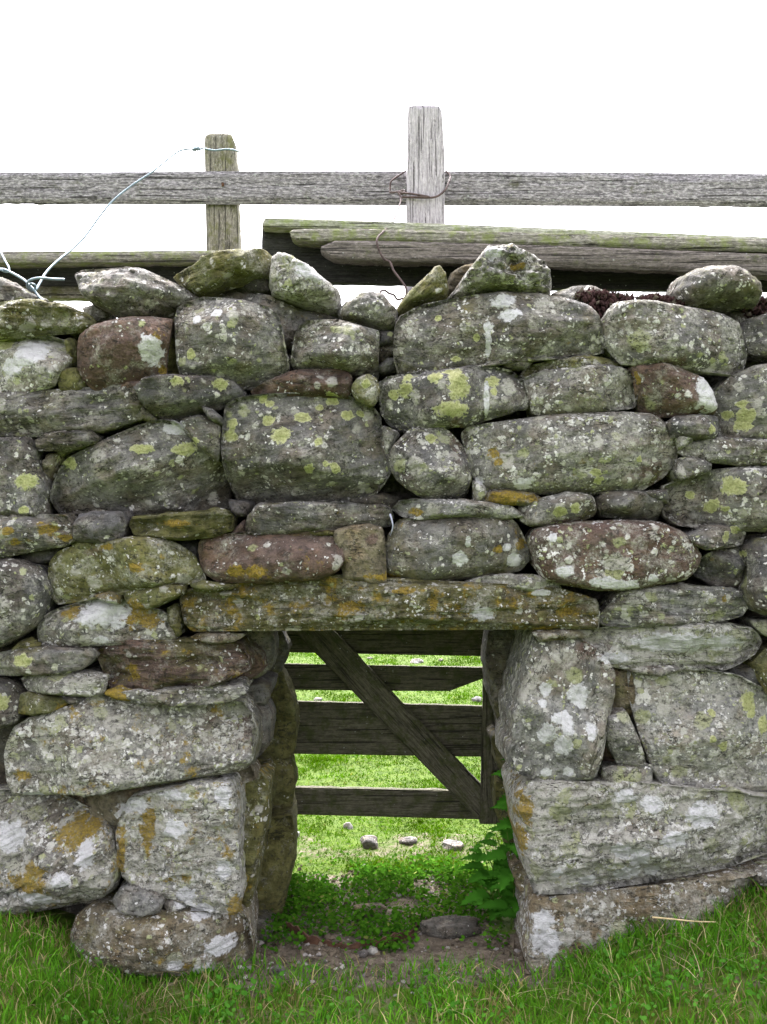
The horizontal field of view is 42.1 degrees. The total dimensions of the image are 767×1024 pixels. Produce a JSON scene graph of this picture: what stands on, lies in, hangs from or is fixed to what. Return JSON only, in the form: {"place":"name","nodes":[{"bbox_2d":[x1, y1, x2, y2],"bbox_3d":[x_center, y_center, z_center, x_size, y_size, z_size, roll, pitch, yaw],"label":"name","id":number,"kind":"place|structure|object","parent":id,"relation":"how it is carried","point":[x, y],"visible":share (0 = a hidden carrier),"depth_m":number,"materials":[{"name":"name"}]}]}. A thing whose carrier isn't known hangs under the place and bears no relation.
{"place":"outdoors","nodes":[
{"label":"outdoors","id":0,"kind":"place"},
{"bbox_2d":[0,860,766,1023],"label":"grass","id":1,"kind":"structure","parent":0,"point":[450,998],"depth_m":2.00,"materials":[{"name":"green plant"}]},
{"bbox_2d":[0,652,766,1023],"bbox_3d":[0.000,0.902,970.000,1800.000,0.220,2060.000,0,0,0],"label":"ground","id":2,"kind":"structure","parent":0,"point":[420,944],"depth_m":2.16,"materials":[{"name":"plant"}]},
{"bbox_2d":[272,965,285,976],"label":"loose stone","id":3,"kind":"object","parent":2,"relation":"on","point":[276,969],"visible":0.66,"depth_m":2.14,"materials":[{"name":"grey stone"}]},
{"bbox_2d":[343,822,352,828],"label":"loose stone","id":4,"kind":"object","parent":2,"relation":"on","point":[349,825],"visible":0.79,"depth_m":3.15,"materials":[{"name":"grey stone"}]},
{"bbox_2d":[357,950,368,957],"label":"loose stone","id":5,"kind":"object","parent":2,"relation":"on","point":[363,953],"visible":1,"depth_m":2.23,"materials":[{"name":"grey stone"}]},
{"bbox_2d":[360,835,377,848],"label":"loose stone","id":6,"kind":"object","parent":2,"relation":"on","point":[368,841],"visible":0.71,"depth_m":2.96,"materials":[{"name":"grey stone"}]},
{"bbox_2d":[353,903,386,917],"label":"loose stone","id":7,"kind":"object","parent":2,"relation":"on","point":[380,909],"visible":0.4,"depth_m":2.46,"materials":[{"name":"grey stone"}]},
{"bbox_2d":[368,946,377,954],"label":"loose stone","id":8,"kind":"object","parent":2,"relation":"on","point":[372,950],"visible":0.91,"depth_m":2.25,"materials":[{"name":"grey stone"}]},
{"bbox_2d":[0,291,766,976],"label":"dry stone wall","id":9,"kind":"structure","parent":2,"relation":"on","point":[202,499],"depth_m":2.15,"materials":[{"name":"grey stone"}]},
{"bbox_2d":[0,277,47,301],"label":"coping stone","id":10,"kind":"object","parent":9,"relation":"on","point":[10,290],"visible":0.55,"depth_m":2.27,"materials":[{"name":"grey stone"}]},
{"bbox_2d":[0,298,97,340],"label":"coping stone","id":11,"kind":"object","parent":9,"relation":"on","point":[25,318],"visible":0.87,"depth_m":2.17,"materials":[{"name":"stone"}]},
{"bbox_2d":[82,305,116,322],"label":"coping stone","id":12,"kind":"object","parent":9,"relation":"on","point":[97,315],"visible":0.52,"depth_m":2.26,"materials":[{"name":"grey stone"}]},
{"bbox_2d":[75,267,198,318],"bbox_3d":[-0.553,-0.488,2.276,0.279,0.126,0.271,0,0,0],"label":"coping stone","id":13,"kind":"object","parent":9,"relation":"on","point":[120,292],"visible":0.84,"depth_m":2.19,"materials":[{"name":"grey stone"}]},
{"bbox_2d":[173,248,271,297],"bbox_3d":[-0.363,-0.542,2.310,0.236,0.115,0.282,0,0,0],"label":"coping stone","id":14,"kind":"object","parent":9,"relation":"on","point":[218,273],"visible":0.88,"depth_m":2.21,"materials":[{"name":"green stone"}]},
{"bbox_2d":[223,290,337,353],"bbox_3d":[-0.232,-0.440,2.344,0.277,0.143,0.251,0,0,0],"label":"coping stone","id":15,"kind":"object","parent":9,"relation":"on","point":[292,318],"visible":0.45,"depth_m":2.25,"materials":[{"name":"grey stone"}]},
{"bbox_2d":[233,278,270,294],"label":"coping stone","id":16,"kind":"object","parent":15,"relation":"on","point":[261,286],"visible":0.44,"depth_m":2.27,"materials":[{"name":"grey stone"}]},
{"bbox_2d":[269,252,341,318],"bbox_3d":[-0.176,-0.516,2.288,0.166,0.132,0.286,0,0,0],"label":"coping stone","id":17,"kind":"object","parent":15,"relation":"on","point":[293,280],"visible":0.91,"depth_m":2.19,"materials":[{"name":"grey stone"}]},
{"bbox_2d":[337,291,397,331],"bbox_3d":[-0.036,-0.449,2.310,0.138,0.092,0.273,0,0,0],"label":"coping stone","id":18,"kind":"object","parent":9,"relation":"on","point":[374,310],"visible":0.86,"depth_m":2.19,"materials":[{"name":"grey stone"}]},
{"bbox_2d":[0,105,766,301],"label":"wooden fence","id":19,"kind":"object","parent":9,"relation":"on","point":[222,187],"visible":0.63,"depth_m":2.95,"materials":[{"name":"grey wood"}]},
{"bbox_2d":[0,146,239,298],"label":"fence wire","id":20,"kind":"object","parent":19,"relation":"attached to","point":[29,286],"visible":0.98,"depth_m":2.54,"materials":[{"name":"grey metal"}]},
{"bbox_2d":[376,170,450,300],"bbox_3d":[0.035,-0.724,2.588,0.175,0.569,0.758,0,0,13],"label":"rusty wire","id":21,"kind":"object","parent":19,"relation":"hanging from","point":[416,196],"visible":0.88,"depth_m":2.82,"materials":[{"name":"metal"}]},
{"bbox_2d":[284,630,498,823],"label":"field gate","id":22,"kind":"structure","parent":9,"relation":"attached to","point":[381,718],"depth_m":2.72,"materials":[{"name":"brown wood"}]},
{"bbox_2d":[389,514,393,535],"bbox_3d":[0.017,0.028,2.156,0.009,0.048,0.018,0,0,0],"label":"string end","id":23,"kind":"object","parent":9,"relation":"attached to","point":[390,515],"visible":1,"depth_m":2.15,"materials":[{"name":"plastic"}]},
{"bbox_2d":[397,265,448,317],"bbox_3d":[0.086,-0.496,2.332,0.127,0.121,0.269,0,0,0],"label":"coping stone","id":24,"kind":"object","parent":9,"relation":"on","point":[431,286],"visible":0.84,"depth_m":2.21,"materials":[{"name":"stone"}]},
{"bbox_2d":[446,263,472,298],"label":"coping stone","id":25,"kind":"object","parent":9,"relation":"on","point":[455,277],"visible":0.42,"depth_m":2.32,"materials":[{"name":"stone"}]},
{"bbox_2d":[447,243,551,298],"bbox_3d":[0.262,-0.539,2.272,0.237,0.122,0.317,0,0,0],"label":"coping stone","id":26,"kind":"object","parent":9,"relation":"on","point":[511,267],"visible":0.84,"depth_m":2.17,"materials":[{"name":"grey stone"}]},
{"bbox_2d":[321,241,766,280],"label":"plank","id":27,"kind":"object","parent":26,"relation":"on","point":[574,258],"visible":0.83,"depth_m":2.37,"materials":[{"name":"grey wood"}]},
{"bbox_2d":[290,229,766,253],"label":"plank","id":28,"kind":"object","parent":27,"relation":"on","point":[310,238],"visible":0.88,"depth_m":2.39,"materials":[{"name":"grey wood"}]},
{"bbox_2d":[262,218,766,238],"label":"plank","id":29,"kind":"object","parent":28,"relation":"on","point":[279,225],"visible":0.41,"depth_m":2.42,"materials":[{"name":"grey wood"}]},
{"bbox_2d":[262,228,766,292],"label":"plank","id":30,"kind":"object","parent":9,"relation":"on","point":[273,244],"visible":0.22,"depth_m":2.47,"materials":[{"name":"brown wood"}]},
{"bbox_2d":[551,285,601,304],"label":"coping stone","id":31,"kind":"object","parent":9,"relation":"on","point":[569,292],"visible":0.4,"depth_m":2.27,"materials":[{"name":"grey stone"}]},
{"bbox_2d":[574,287,634,318],"bbox_3d":[0.502,-0.469,2.255,0.148,0.089,0.083,0,0,0],"label":"moss cushion","id":32,"kind":"object","parent":9,"relation":"on","point":[603,303],"visible":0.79,"depth_m":2.23,"materials":[{"name":"brown plant"}]},
{"bbox_2d":[634,292,684,305],"bbox_3d":[0.634,-0.477,2.256,0.127,0.056,0.088,0,0,0],"label":"moss cushion","id":33,"kind":"object","parent":9,"relation":"on","point":[657,296],"visible":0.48,"depth_m":2.22,"materials":[{"name":"brown plant"}]},
{"bbox_2d":[665,265,762,315],"bbox_3d":[0.746,-0.505,2.296,0.194,0.097,0.306,0,0,0],"label":"coping stone","id":34,"kind":"object","parent":9,"relation":"on","point":[728,290],"visible":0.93,"depth_m":2.17,"materials":[{"name":"grey stone"}]},
{"bbox_2d":[741,294,766,318],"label":"moss cushion","id":35,"kind":"object","parent":9,"relation":"on","point":[759,307],"visible":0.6,"depth_m":2.25,"materials":[{"name":"brown plant"}]},
{"bbox_2d":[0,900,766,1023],"bbox_3d":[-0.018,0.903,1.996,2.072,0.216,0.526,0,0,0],"label":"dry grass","id":36,"kind":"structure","parent":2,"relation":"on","point":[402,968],"depth_m":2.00,"materials":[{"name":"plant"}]},
{"bbox_2d":[258,851,510,956],"bbox_3d":[0.000,0.977,2.537,0.590,0.060,0.614,0,0,0],"label":"ground cover","id":37,"kind":"object","parent":2,"relation":"on","point":[319,894],"visible":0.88,"depth_m":2.50,"materials":[{"name":"green plant"}]},
{"bbox_2d":[460,839,514,921],"bbox_3d":[0.268,0.903,2.414,0.160,0.208,0.157,0,0,0],"label":"nettle","id":38,"kind":"object","parent":37,"relation":"on","point":[480,875],"visible":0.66,"depth_m":2.40,"materials":[{"name":"green plant"}]},
{"bbox_2d":[225,865,543,997],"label":"soil crumbs","id":39,"kind":"object","parent":2,"relation":"on","point":[332,952],"visible":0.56,"depth_m":2.23,"materials":[{"name":"brown soil"}]},
{"bbox_2d":[475,826,518,928],"bbox_3d":[0.306,0.876,2.372,0.151,0.250,0.166,0,0,-28],"label":"nettle","id":40,"kind":"object","parent":39,"relation":"on","point":[503,881],"visible":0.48,"depth_m":2.38,"materials":[{"name":"green plant"}]},
{"bbox_2d":[399,836,416,844],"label":"loose stone","id":41,"kind":"object","parent":2,"relation":"on","point":[409,840],"visible":1,"depth_m":2.99,"materials":[{"name":"grey stone"}]},
{"bbox_2d":[54,912,766,1023],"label":"clover","id":42,"kind":"object","parent":2,"relation":"on","point":[454,1003],"visible":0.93,"depth_m":1.96,"materials":[{"name":"green plant"}]},
{"bbox_2d":[410,658,422,663],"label":"loose stone","id":43,"kind":"object","parent":2,"relation":"on","point":[417,660],"visible":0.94,"depth_m":6.61,"materials":[{"name":"white stone"}]},
{"bbox_2d":[420,915,481,938],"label":"loose stone","id":44,"kind":"object","parent":2,"relation":"on","point":[447,927],"visible":0.96,"depth_m":2.34,"materials":[{"name":"grey stone"}]},
{"bbox_2d":[441,839,463,850],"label":"loose stone","id":45,"kind":"object","parent":2,"relation":"on","point":[450,844],"visible":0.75,"depth_m":2.94,"materials":[{"name":"grey stone"}]},
{"bbox_2d":[471,696,481,701],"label":"loose stone","id":46,"kind":"object","parent":2,"relation":"on","point":[477,698],"visible":0.8,"depth_m":5.23,"materials":[{"name":"white stone"}]},
{"bbox_2d":[458,847,511,908],"bbox_3d":[0.266,0.916,2.433,0.149,0.182,0.162,0,0,24],"label":"nettle","id":47,"kind":"object","parent":2,"relation":"on","point":[478,896],"visible":0.59,"depth_m":2.42,"materials":[{"name":"green plant"}]},
{"bbox_2d":[476,832,512,898],"bbox_3d":[0.310,0.903,2.522,0.149,0.210,0.142,0,0,0],"label":"nettle","id":48,"kind":"object","parent":2,"relation":"on","point":[484,842],"visible":0.23,"depth_m":2.51,"materials":[{"name":"green plant"}]},
{"bbox_2d":[490,758,515,886],"bbox_3d":[0.343,0.786,2.422,0.175,0.432,0.156,0,0,11],"label":"nettle","id":49,"kind":"object","parent":2,"relation":"on","point":[504,823],"visible":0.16,"depth_m":2.40,"materials":[{"name":"green plant"}]},
{"bbox_2d":[489,868,518,918],"bbox_3d":[0.331,0.917,2.347,0.152,0.147,0.105,0,0,-28],"label":"nettle","id":50,"kind":"object","parent":2,"relation":"on","point":[509,912],"visible":0.39,"depth_m":2.34,"materials":[{"name":"green plant"}]},
{"bbox_2d":[652,916,716,922],"bbox_3d":[0.623,0.843,2.060,0.134,0.013,0.004,0,0,0],"label":"dry stalk","id":51,"kind":"object","parent":2,"relation":"on","point":[682,919],"visible":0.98,"depth_m":2.06,"materials":[{"name":"plant"}]},
{"bbox_2d":[0,0,766,318],"label":"sky","id":52,"kind":"structure","parent":0,"point":[630,86],"materials":[{"name":"white"}]},
{"bbox_2d":[284,652,503,911],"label":"grass","id":53,"kind":"structure","parent":0,"point":[325,757],"depth_m":3.25,"materials":[{"name":"green plant"}]},
{"bbox_2d":[426,1001,433,1012],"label":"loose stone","id":54,"kind":"object","parent":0,"point":[429,1004],"visible":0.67,"depth_m":1.99,"materials":[{"name":"grey stone"}]}
]}

